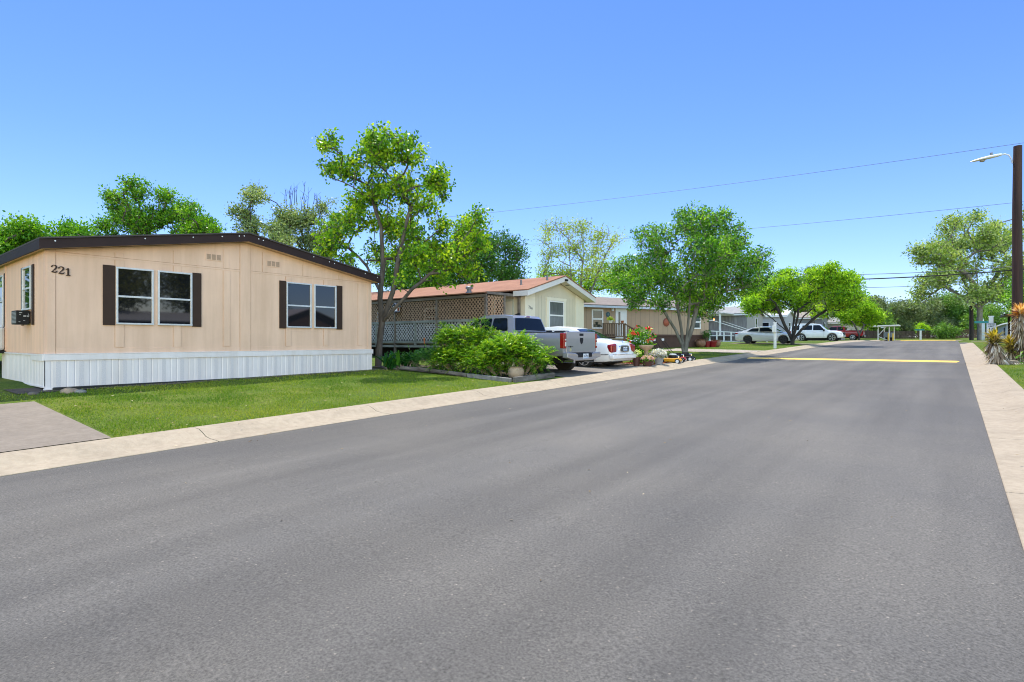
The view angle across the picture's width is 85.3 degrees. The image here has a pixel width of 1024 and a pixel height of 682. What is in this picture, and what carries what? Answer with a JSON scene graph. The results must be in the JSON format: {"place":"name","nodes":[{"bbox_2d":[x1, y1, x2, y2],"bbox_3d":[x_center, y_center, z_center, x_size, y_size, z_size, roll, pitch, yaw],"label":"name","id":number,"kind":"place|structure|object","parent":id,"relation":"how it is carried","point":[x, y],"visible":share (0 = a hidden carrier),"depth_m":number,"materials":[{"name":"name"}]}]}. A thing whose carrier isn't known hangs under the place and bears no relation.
{"place":"outdoors","nodes":[
{"label":"outdoors","id":0,"kind":"place"},
{"bbox_2d":[0,401,110,451],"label":"driveway","id":1,"kind":"structure","parent":0,"point":[27,425],"depth_m":8.00,"materials":[{"name":"concrete"}]},
{"bbox_2d":[0,341,1023,681],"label":"road","id":2,"kind":"structure","parent":0,"point":[760,521],"depth_m":3.93,"materials":[{"name":"asphalt"}]},
{"bbox_2d":[738,357,965,364],"bbox_3d":[14.593,0.853,24.490,8.350,0.097,2.700,0,0,38],"label":"speed hump","id":3,"kind":"object","parent":2,"relation":"on","point":[904,362],"visible":0.69,"depth_m":23.18,"materials":[{"name":"concrete"}]},
{"bbox_2d":[747,357,958,361],"bbox_3d":[14.635,0.839,24.520,8.340,0.088,2.200,0,0,38],"label":"hump paint","id":4,"kind":"object","parent":3,"relation":"on","point":[853,359],"visible":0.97,"depth_m":24.00,"materials":[{"name":"paint"}]},
{"bbox_2d":[873,325,900,340],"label":"mail shelter","id":5,"kind":"object","parent":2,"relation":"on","point":[886,333],"visible":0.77,"depth_m":83.38,"materials":[{"name":"white paint"}]},
{"bbox_2d":[0,337,1023,452],"bbox_3d":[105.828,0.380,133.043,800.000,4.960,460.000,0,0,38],"label":"ground","id":6,"kind":"structure","parent":0,"point":[8,384],"depth_m":11.95,"materials":[{"name":"plant"}]},
{"bbox_2d":[0,210,103,254],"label":"green tree","id":7,"kind":"object","parent":6,"relation":"on","point":[19,231],"visible":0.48,"depth_m":21.10,"materials":[{"name":"green plant"}]},
{"bbox_2d":[60,387,78,393],"bbox_3d":[-9.179,1.051,11.531,0.300,0.176,0.324,0,0,38],"label":"rock","id":8,"kind":"object","parent":6,"relation":"on","point":[67,390],"visible":0.69,"depth_m":11.44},
{"bbox_2d":[52,377,251,389],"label":"timber sill","id":9,"kind":"structure","parent":6,"relation":"on","point":[76,387],"depth_m":12.67,"materials":[{"name":"wood"}]},
{"bbox_2d":[89,173,227,235],"bbox_3d":[-16.558,-3.348,25.836,5.998,8.978,4.463,0,0,-24],"label":"green tree","id":10,"kind":"object","parent":6,"relation":"on","point":[136,220],"visible":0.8,"depth_m":25.34,"materials":[{"name":"green plant"}]},
{"bbox_2d":[0,232,380,389],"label":"mobile home","id":11,"kind":"object","parent":6,"relation":"on","point":[117,309],"visible":0.94,"depth_m":13.79,"materials":[{"name":"beige"}]},
{"bbox_2d":[0,275,3,326],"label":"window","id":12,"kind":"structure","parent":11,"relation":"in","point":[2,276],"depth_m":14.16,"materials":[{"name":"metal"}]},
{"bbox_2d":[0,327,5,352],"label":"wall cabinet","id":13,"kind":"object","parent":11,"relation":"attached to","point":[2,338],"depth_m":14.05,"materials":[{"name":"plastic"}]},
{"bbox_2d":[11,310,29,324],"bbox_3d":[-11.048,-0.525,12.483,0.486,0.310,0.236,0,0,38],"label":"air conditioner","id":14,"kind":"object","parent":11,"relation":"attached to","point":[20,317],"visible":1,"depth_m":12.35,"materials":[{"name":"black plastic"}]},
{"bbox_2d":[21,265,30,309],"bbox_3d":[-11.003,-1.190,12.592,0.780,0.980,0.054,0,0,39],"label":"window","id":15,"kind":"structure","parent":11,"relation":"in","point":[26,271],"depth_m":12.64,"materials":[{"name":"metal"}]},
{"bbox_2d":[116,267,153,324],"bbox_3d":[-8.805,-1.040,12.984,0.054,1.320,0.760,0,0,39],"label":"window","id":16,"kind":"structure","parent":11,"relation":"in","point":[134,286],"depth_m":12.98,"materials":[{"name":"glass"}]},
{"bbox_2d":[157,270,192,325],"bbox_3d":[-8.272,-1.040,13.653,0.054,1.320,0.770,0,0,39],"label":"window","id":17,"kind":"structure","parent":11,"relation":"in","point":[174,289],"depth_m":13.65,"materials":[{"name":"glass"}]},
{"bbox_2d":[286,282,311,327],"bbox_3d":[-6.218,-1.042,16.235,0.054,1.315,0.790,0,0,39],"label":"window","id":18,"kind":"structure","parent":11,"relation":"in","point":[298,295],"depth_m":16.23,"materials":[{"name":"glass"}]},
{"bbox_2d":[314,284,336,328],"bbox_3d":[-5.680,-1.042,16.912,0.054,1.315,0.760,0,0,39],"label":"window","id":19,"kind":"structure","parent":11,"relation":"in","point":[325,296],"depth_m":16.93,"materials":[{"name":"glass"}]},
{"bbox_2d":[3,368,385,393],"bbox_3d":[-7.381,0.985,14.989,1.108,0.153,9.325,0,0,38],"label":"soil strip","id":20,"kind":"object","parent":6,"relation":"on","point":[27,390],"visible":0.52,"depth_m":12.85,"materials":[{"name":"soil"}]},
{"bbox_2d":[223,182,345,257],"bbox_3d":[-12.416,-3.827,30.300,5.782,9.755,6.125,0,0,38],"label":"chinaberry tree","id":21,"kind":"object","parent":6,"relation":"on","point":[284,225],"visible":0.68,"depth_m":29.64,"materials":[{"name":"green plant"}]},
{"bbox_2d":[310,120,498,365],"bbox_3d":[-3.686,-3.184,19.425,6.492,8.573,4.971,0,0,-3],"label":"shade tree","id":22,"kind":"object","parent":6,"relation":"on","point":[377,151],"visible":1,"depth_m":19.23,"materials":[{"name":"green plant"}]},
{"bbox_2d":[358,233,453,290],"bbox_3d":[-6.571,-2.944,36.020,6.145,7.781,4.582,0,0,16],"label":"dense tree","id":23,"kind":"object","parent":6,"relation":"on","point":[414,278],"visible":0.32,"depth_m":35.28,"materials":[{"name":"green plant"}]},
{"bbox_2d":[372,291,519,355],"bbox_3d":[-4.671,-0.585,27.540,11.200,3.070,2.210,0,0,38],"label":"lattice porch","id":24,"kind":"object","parent":6,"relation":"on","point":[396,348],"visible":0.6,"depth_m":25.66,"materials":[{"name":"brown wood"}]},
{"bbox_2d":[372,364,530,380],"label":"planting bed soil","id":25,"kind":"structure","parent":6,"relation":"on","point":[477,371],"depth_m":17.64,"materials":[{"name":"soil"}]},
{"bbox_2d":[374,351,393,369],"bbox_3d":[-4.248,0.695,18.475,0.731,0.796,0.643,0,0,-17],"label":"canna plant","id":26,"kind":"object","parent":25,"relation":"on","point":[386,361],"visible":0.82,"depth_m":18.36,"materials":[{"name":"green plant"}]},
{"bbox_2d":[381,350,404,369],"bbox_3d":[-3.971,0.701,18.507,0.971,0.785,0.559,0,0,25],"label":"canna plant","id":27,"kind":"object","parent":25,"relation":"on","point":[396,360],"visible":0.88,"depth_m":18.44,"materials":[{"name":"green plant"}]},
{"bbox_2d":[398,353,411,369],"bbox_3d":[-3.687,0.722,18.865,0.833,0.745,0.772,0,0,-39],"label":"canna plant","id":28,"kind":"object","parent":25,"relation":"on","point":[406,362],"visible":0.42,"depth_m":18.78,"materials":[{"name":"green plant"}]},
{"bbox_2d":[400,345,460,369],"bbox_3d":[-2.553,0.666,18.556,2.690,1.174,1.743,0,0,38],"label":"leafy shrub","id":29,"kind":"object","parent":25,"relation":"on","point":[420,355],"visible":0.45,"depth_m":18.63,"materials":[{"name":"green plant"}]},
{"bbox_2d":[425,315,501,372],"bbox_3d":[-1.613,0.305,17.599,2.859,2.281,2.001,0,0,38],"label":"leafy shrub","id":30,"kind":"object","parent":25,"relation":"on","point":[466,337],"visible":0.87,"depth_m":17.34,"materials":[{"name":"green plant"}]},
{"bbox_2d":[459,329,560,379],"bbox_3d":[-0.074,0.563,16.484,3.139,1.875,1.940,0,0,9],"label":"leafy shrub","id":31,"kind":"object","parent":25,"relation":"on","point":[508,349],"visible":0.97,"depth_m":16.17,"materials":[{"name":"green plant"}]},
{"bbox_2d":[508,366,523,378],"bbox_3d":[0.120,0.910,15.813,0.470,0.360,0.465,0,0,38],"label":"clay pot","id":32,"kind":"object","parent":25,"relation":"on","point":[515,371],"visible":0.83,"depth_m":15.63,"materials":[{"name":"ceramic"}]},
{"bbox_2d":[396,365,554,382],"bbox_3d":[-1.530,0.989,17.524,5.593,0.325,1.980,0,0,38],"label":"timber edging","id":33,"kind":"object","parent":6,"relation":"on","point":[522,378],"visible":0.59,"depth_m":16.05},
{"bbox_2d":[0,340,955,476],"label":"kerb","id":34,"kind":"structure","parent":6,"relation":"on","point":[33,459],"depth_m":8.95,"materials":[{"name":"concrete"}]},
{"bbox_2d":[434,224,531,286],"bbox_3d":[-2.220,-3.808,40.243,8.179,9.347,7.035,0,0,38],"label":"dense tree","id":35,"kind":"object","parent":6,"relation":"on","point":[505,271],"visible":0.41,"depth_m":38.93,"materials":[{"name":"green plant"}]},
{"bbox_2d":[372,275,595,344],"bbox_3d":[-5.021,-1.145,31.230,17.860,3.990,7.810,0,0,38],"label":"mobile home","id":36,"kind":"object","parent":6,"relation":"on","point":[553,301],"visible":0.36,"depth_m":27.18,"materials":[{"name":"beige"}]},
{"bbox_2d":[425,308,434,326],"bbox_3d":[-4.139,-1.225,28.530,1.000,0.950,0.054,0,0,39],"label":"window","id":37,"kind":"structure","parent":36,"relation":"in","point":[426,308],"depth_m":28.59,"materials":[{"name":"white paint"}]},
{"bbox_2d":[494,299,502,314],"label":"window","id":38,"kind":"structure","parent":36,"relation":"in","point":[500,299],"depth_m":25.75,"materials":[{"name":"white paint"}]},
{"bbox_2d":[505,298,513,314],"bbox_3d":[-0.130,-0.905,25.338,0.550,2.050,0.058,0,0,39],"label":"door","id":39,"kind":"structure","parent":36,"relation":"in","point":[509,303],"depth_m":25.29,"materials":[{"name":"wood"}]},
{"bbox_2d":[546,297,566,326],"bbox_3d":[2.152,-0.910,26.757,0.054,2.320,1.760,0,0,39],"label":"window","id":40,"kind":"structure","parent":36,"relation":"in","point":[555,309],"depth_m":26.70,"materials":[{"name":"glass"}]},
{"bbox_2d":[462,363,645,376],"bbox_3d":[1.160,0.930,20.735,6.000,0.283,6.000,0,0,38],"label":"parking pad","id":41,"kind":"object","parent":6,"relation":"on","point":[577,370],"visible":0.28,"depth_m":19.21,"materials":[{"name":"concrete"}]},
{"bbox_2d":[435,313,600,372],"bbox_3d":[-0.020,0.030,19.413,6.000,2.000,2.440,0,0,38],"label":"pickup truck","id":42,"kind":"object","parent":41,"relation":"on","point":[573,347],"visible":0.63,"depth_m":17.98,"materials":[{"name":"grey paint"}]},
{"bbox_2d":[545,326,637,366],"bbox_3d":[2.040,0.198,21.990,5.475,1.575,2.240,0,0,38],"label":"sedan","id":43,"kind":"object","parent":41,"relation":"on","point":[613,352],"visible":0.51,"depth_m":20.26,"materials":[{"name":"white paint"}]},
{"bbox_2d":[633,357,639,365],"bbox_3d":[4.717,0.780,21.062,0.320,0.380,0.320,0,0,38],"label":"flowerpot","id":44,"kind":"object","parent":41,"relation":"on","point":[636,361],"visible":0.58,"depth_m":20.96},
{"bbox_2d":[642,361,652,365],"bbox_3d":[5.092,0.870,20.892,0.470,0.240,0.470,0,0,38],"label":"flowerpot","id":45,"kind":"object","parent":41,"relation":"on","point":[648,363],"visible":0.78,"depth_m":20.73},
{"bbox_2d":[640,354,654,364],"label":"flowering plant","id":46,"kind":"object","parent":45,"relation":"in","point":[647,358],"visible":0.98,"depth_m":20.74,"materials":[{"name":"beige plant"}]},
{"bbox_2d":[528,264,629,297],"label":"bushy tree","id":47,"kind":"object","parent":6,"relation":"on","point":[589,284],"visible":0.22,"depth_m":48.74,"materials":[{"name":"green plant"}]},
{"bbox_2d":[533,213,627,293],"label":"young tree","id":48,"kind":"object","parent":6,"relation":"on","point":[596,268],"visible":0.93,"depth_m":43.84,"materials":[{"name":"green plant"}]},
{"bbox_2d":[602,323,646,340],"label":"timber deck","id":49,"kind":"structure","parent":6,"relation":"on","point":[624,336],"depth_m":35.39,"materials":[{"name":"wood"}]},
{"bbox_2d":[615,362,674,365],"bbox_3d":[5.398,0.931,22.480,1.668,0.237,2.896,0,0,38],"label":"flower bed","id":50,"kind":"object","parent":6,"relation":"on","point":[631,363],"visible":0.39,"depth_m":21.68,"materials":[{"name":"soil"}]},
{"bbox_2d":[626,325,656,362],"bbox_3d":[5.205,0.212,22.533,1.344,1.780,1.243,0,0,38],"label":"flowering plant","id":51,"kind":"object","parent":50,"relation":"on","point":[636,338],"visible":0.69,"depth_m":22.31,"materials":[{"name":"green plant"}]},
{"bbox_2d":[639,345,653,364],"bbox_3d":[5.189,0.560,21.454,0.562,0.801,0.568,0,0,38],"label":"bird bath","id":52,"kind":"object","parent":6,"relation":"on","point":[646,348],"visible":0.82,"depth_m":21.31,"materials":[{"name":"concrete"}]},
{"bbox_2d":[584,297,712,347],"bbox_3d":[6.812,-1.110,39.673,15.500,4.020,5.265,0,0,-28],"label":"mobile home","id":53,"kind":"object","parent":6,"relation":"on","point":[595,317],"visible":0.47,"depth_m":38.36,"materials":[{"name":"beige"}]},
{"bbox_2d":[592,309,602,328],"bbox_3d":[5.597,-1.440,36.324,0.910,1.280,0.054,0,0,-28],"label":"window","id":54,"kind":"structure","parent":53,"relation":"in","point":[597,314],"depth_m":36.32,"materials":[{"name":"glass"}]},
{"bbox_2d":[615,308,626,338],"bbox_3d":[7.320,-1.165,37.244,0.940,2.030,0.058,0,0,-28],"label":"door","id":55,"kind":"structure","parent":53,"relation":"in","point":[620,314],"depth_m":37.19,"materials":[{"name":"white paint"}]},
{"bbox_2d":[691,315,700,328],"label":"window","id":56,"kind":"structure","parent":53,"relation":"in","point":[698,323],"depth_m":40.62,"materials":[{"name":"glass"}]},
{"bbox_2d":[655,358,663,364],"bbox_3d":[5.741,0.810,21.756,0.400,0.280,0.400,0,0,38],"label":"flowerpot","id":57,"kind":"object","parent":6,"relation":"on","point":[659,361],"visible":0.7,"depth_m":21.61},
{"bbox_2d":[649,348,667,357],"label":"flowering plant","id":58,"kind":"object","parent":57,"relation":"in","point":[658,352],"visible":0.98,"depth_m":21.61,"materials":[{"name":"white plant"}]},
{"bbox_2d":[650,339,683,363],"bbox_3d":[6.299,0.408,23.059,1.493,1.031,0.636,0,0,33],"label":"lawn mower","id":59,"kind":"object","parent":6,"relation":"on","point":[675,358],"visible":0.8,"depth_m":22.70,"materials":[{"name":"yellow plastic"}]},
{"bbox_2d":[653,339,687,360],"bbox_3d":[6.757,0.383,23.952,1.493,1.031,0.636,0,0,30],"label":"lawn mower","id":60,"kind":"object","parent":6,"relation":"on","point":[682,357],"visible":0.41,"depth_m":23.62,"materials":[{"name":"red plastic"}]},
{"bbox_2d":[661,338,695,360],"bbox_3d":[7.322,0.368,24.665,1.492,1.031,0.636,0,0,32],"label":"lawn mower","id":61,"kind":"object","parent":6,"relation":"on","point":[689,356],"visible":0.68,"depth_m":24.32,"materials":[{"name":"black plastic"}]},
{"bbox_2d":[600,199,783,351],"bbox_3d":[9.529,-3.075,30.173,8.996,8.021,7.908,0,0,38],"label":"shade tree","id":62,"kind":"object","parent":6,"relation":"on","point":[725,254],"visible":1,"depth_m":28.87,"materials":[{"name":"green plant"}]},
{"bbox_2d":[695,339,706,346],"bbox_3d":[13.669,0.172,40.238,0.723,0.580,0.720,0,0,38],"label":"clay jar","id":63,"kind":"object","parent":6,"relation":"on","point":[700,342],"visible":0.92,"depth_m":40.00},
{"bbox_2d":[664,348,758,352],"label":"driveway","id":64,"kind":"structure","parent":6,"relation":"on","point":[712,350],"depth_m":34.13,"materials":[{"name":"concrete"}]},
{"bbox_2d":[709,312,745,341],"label":"white deck","id":65,"kind":"structure","parent":6,"relation":"on","point":[720,331],"depth_m":57.27,"materials":[{"name":"paint"}]},
{"bbox_2d":[708,306,765,340],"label":"mobile home","id":66,"kind":"object","parent":6,"relation":"on","point":[737,317],"visible":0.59,"depth_m":60.28,"materials":[{"name":"grey"}]},
{"bbox_2d":[733,343,803,343],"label":"car park pad","id":67,"kind":"object","parent":6,"relation":"on","point":[766,343],"visible":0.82,"depth_m":48.04,"materials":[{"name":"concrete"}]},
{"bbox_2d":[735,326,799,342],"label":"sedan","id":68,"kind":"object","parent":67,"relation":"on","point":[759,334],"visible":0.94,"depth_m":47.43,"materials":[{"name":"silver metal"}]},
{"bbox_2d":[772,322,776,347],"bbox_3d":[17.707,-0.375,37.473,0.240,1.790,0.300,0,0,38],"label":"lawn post","id":69,"kind":"object","parent":6,"relation":"on","point":[774,328],"visible":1,"depth_m":37.41,"materials":[{"name":"white paint"}]},
{"bbox_2d":[763,309,796,331],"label":"mobile home","id":70,"kind":"object","parent":6,"relation":"on","point":[787,315],"visible":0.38,"depth_m":67.61,"materials":[{"name":"grey"}]},
{"bbox_2d":[736,259,873,344],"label":"umbrella tree","id":71,"kind":"object","parent":6,"relation":"on","point":[843,292],"visible":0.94,"depth_m":43.96,"materials":[{"name":"green plant"}]},
{"bbox_2d":[793,261,828,323],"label":"distant tree","id":72,"kind":"object","parent":6,"relation":"on","point":[804,283],"visible":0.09,"depth_m":74.65,"materials":[{"name":"green plant"}]},
{"bbox_2d":[794,311,829,326],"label":"mobile home","id":73,"kind":"object","parent":6,"relation":"on","point":[805,319],"visible":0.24,"depth_m":81.41,"materials":[{"name":"paint"}]},
{"bbox_2d":[790,297,833,323],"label":"dense tree","id":74,"kind":"object","parent":6,"relation":"on","point":[807,310],"visible":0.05,"depth_m":84.48,"materials":[{"name":"green plant"}]},
{"bbox_2d":[827,317,846,339],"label":"mobile home","id":75,"kind":"object","parent":6,"relation":"on","point":[832,323],"depth_m":87.33,"materials":[{"name":"grey"}]},
{"bbox_2d":[845,325,864,336],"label":"mobile home","id":76,"kind":"object","parent":6,"relation":"on","point":[853,328],"visible":0.01,"depth_m":152.83,"materials":[{"name":"white paint"}]},
{"bbox_2d":[833,298,891,339],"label":"round tree","id":77,"kind":"object","parent":6,"relation":"on","point":[867,315],"visible":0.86,"depth_m":71.57,"materials":[{"name":"green plant"}]},
{"bbox_2d":[863,295,894,330],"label":"distant tree","id":78,"kind":"object","parent":6,"relation":"on","point":[883,305],"visible":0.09,"depth_m":99.07,"materials":[{"name":"green plant"}]},
{"bbox_2d":[869,307,900,336],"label":"distant tree","id":79,"kind":"object","parent":6,"relation":"on","point":[889,320],"visible":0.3,"depth_m":102.42,"materials":[{"name":"green plant"}]},
{"bbox_2d":[865,330,914,338],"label":"board fence","id":80,"kind":"object","parent":6,"relation":"on","point":[873,334],"visible":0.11,"depth_m":96.42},
{"bbox_2d":[887,296,934,337],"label":"distant tree","id":81,"kind":"object","parent":6,"relation":"on","point":[902,311],"visible":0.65,"depth_m":104.41,"materials":[{"name":"green plant"}]},
{"bbox_2d":[913,322,931,334],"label":"round bush","id":82,"kind":"object","parent":6,"relation":"on","point":[919,325],"visible":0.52,"depth_m":95.77,"materials":[{"name":"green plant"}]},
{"bbox_2d":[909,294,964,336],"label":"distant tree","id":83,"kind":"object","parent":6,"relation":"on","point":[935,313],"visible":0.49,"depth_m":106.18,"materials":[{"name":"green plant"}]},
{"bbox_2d":[929,322,966,338],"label":"round bush","id":84,"kind":"object","parent":6,"relation":"on","point":[943,331],"visible":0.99,"depth_m":91.74,"materials":[{"name":"green plant"}]},
{"bbox_2d":[917,329,987,338],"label":"board fence","id":85,"kind":"object","parent":6,"relation":"on","point":[926,334],"visible":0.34,"depth_m":93.39,"materials":[{"name":"wood"}]},
{"bbox_2d":[937,291,974,337],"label":"distant tree","id":86,"kind":"object","parent":6,"relation":"on","point":[956,309],"visible":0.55,"depth_m":106.53,"materials":[{"name":"green plant"}]},
{"bbox_2d":[901,204,1023,339],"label":"sycamore tree","id":87,"kind":"object","parent":6,"relation":"on","point":[990,243],"visible":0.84,"depth_m":71.41,"materials":[{"name":"green plant"}]},
{"bbox_2d":[969,284,973,339],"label":"utility pole","id":88,"kind":"object","parent":6,"relation":"on","point":[971,324],"visible":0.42,"depth_m":74.81,"materials":[{"name":"brown wood"}]},
{"bbox_2d":[974,319,988,339],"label":"street sign","id":89,"kind":"object","parent":6,"relation":"on","point":[983,322],"visible":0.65,"depth_m":60.16,"materials":[{"name":"metal"}]},
{"bbox_2d":[957,301,1011,334],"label":"distant tree","id":90,"kind":"object","parent":6,"relation":"on","point":[995,312],"visible":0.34,"depth_m":99.70,"materials":[{"name":"green plant"}]},
{"bbox_2d":[986,316,995,333],"bbox_3d":[30.248,-0.600,35.071,0.470,1.959,0.346,0,0,38],"label":"electric meter","id":91,"kind":"object","parent":6,"relation":"on","point":[990,325],"visible":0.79,"depth_m":34.99,"materials":[{"name":"white paint"}]},
{"bbox_2d":[960,343,1023,549],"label":"sidewalk","id":92,"kind":"structure","parent":6,"relation":"on","point":[1000,399],"depth_m":8.73,"materials":[{"name":"concrete"}]},
{"bbox_2d":[979,327,1022,364],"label":"yucca","id":93,"kind":"object","parent":6,"relation":"on","point":[994,351],"visible":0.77,"depth_m":19.61,"materials":[{"name":"beige plant"}]},
{"bbox_2d":[996,322,1010,338],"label":"mobile home","id":94,"kind":"object","parent":6,"relation":"on","point":[1003,327],"visible":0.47,"depth_m":49.80,"materials":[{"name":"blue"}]},
{"bbox_2d":[999,314,1010,342],"bbox_3d":[32.672,-0.640,34.489,4.400,1.980,5.660,0,0,38],"label":"parking canopy","id":95,"kind":"object","parent":6,"relation":"on","point":[1004,316],"visible":0.39,"depth_m":35.40,"materials":[{"name":"black metal"}]},
{"bbox_2d":[995,275,1023,322],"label":"green tree","id":96,"kind":"object","parent":6,"relation":"on","point":[1007,296],"visible":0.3,"depth_m":50.48,"materials":[{"name":"green plant"}]},
{"bbox_2d":[1001,333,1018,359],"bbox_3d":[18.816,0.379,20.933,0.924,1.521,0.914,0,0,-5],"label":"yucca","id":97,"kind":"object","parent":6,"relation":"on","point":[1009,347],"visible":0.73,"depth_m":20.86,"materials":[{"name":"yellow plant"}]},
{"bbox_2d":[1002,145,1022,354],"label":"utility pole","id":98,"kind":"object","parent":6,"relation":"on","point":[1017,260],"visible":0.82,"depth_m":22.36,"materials":[{"name":"brown wood"}]},
{"bbox_2d":[451,143,1019,216],"bbox_3d":[10.295,-8.681,30.918,35.722,0.396,0.017,0,0,30],"label":"overhead wire","id":99,"kind":"object","parent":98,"relation":"attached to","point":[769,178],"visible":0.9,"depth_m":28.84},
{"bbox_2d":[521,201,1023,244],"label":"overhead wire","id":100,"kind":"object","parent":98,"relation":"attached to","point":[836,220],"visible":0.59,"depth_m":38.58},
{"bbox_2d":[798,269,1023,280],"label":"overhead wire","id":101,"kind":"object","parent":98,"relation":"attached to","point":[936,275],"visible":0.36,"depth_m":48.30,"materials":[{"name":"black plastic"}]},
{"bbox_2d":[970,152,1001,161],"bbox_3d":[19.676,-7.622,23.066,1.020,0.335,0.290,0,0,38],"label":"street light","id":102,"kind":"object","parent":98,"relation":"attached to","point":[990,156],"visible":1,"depth_m":22.97,"materials":[{"name":"white metal"}]},
{"bbox_2d":[1006,303,1023,361],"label":"yucca","id":103,"kind":"object","parent":6,"relation":"on","point":[1018,327],"visible":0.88,"depth_m":20.57,"materials":[{"name":"beige plant"}]},
{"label":"flowerpot","id":104,"kind":"object","parent":6,"relation":"on","visible":0},
{"bbox_2d":[701,330,711,340],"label":"conifer","id":105,"kind":"object","parent":104,"relation":"in","point":[705,334],"visible":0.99,"depth_m":40.47,"materials":[{"name":"green plant"}]},
{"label":"car park pad","id":106,"kind":"structure","parent":6,"relation":"on","visible":0},
{"bbox_2d":[790,323,845,340],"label":"suv","id":107,"kind":"object","parent":106,"relation":"on","point":[811,331],"visible":0.85,"depth_m":59.68,"materials":[{"name":"white paint"}]},
{"bbox_2d":[0,0,1023,337],"label":"sky","id":108,"kind":"structure","parent":0,"point":[531,104],"materials":[{"name":"blue"}]},
{"bbox_2d":[829,326,865,339],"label":"pickup truck","id":109,"kind":"object","parent":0,"point":[850,334],"visible":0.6,"depth_m":74.39,"materials":[{"name":"red paint"}]},
{"bbox_2d":[744,265,1023,274],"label":"overhead wire","id":110,"kind":"object","parent":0,"point":[925,272],"visible":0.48,"depth_m":48.70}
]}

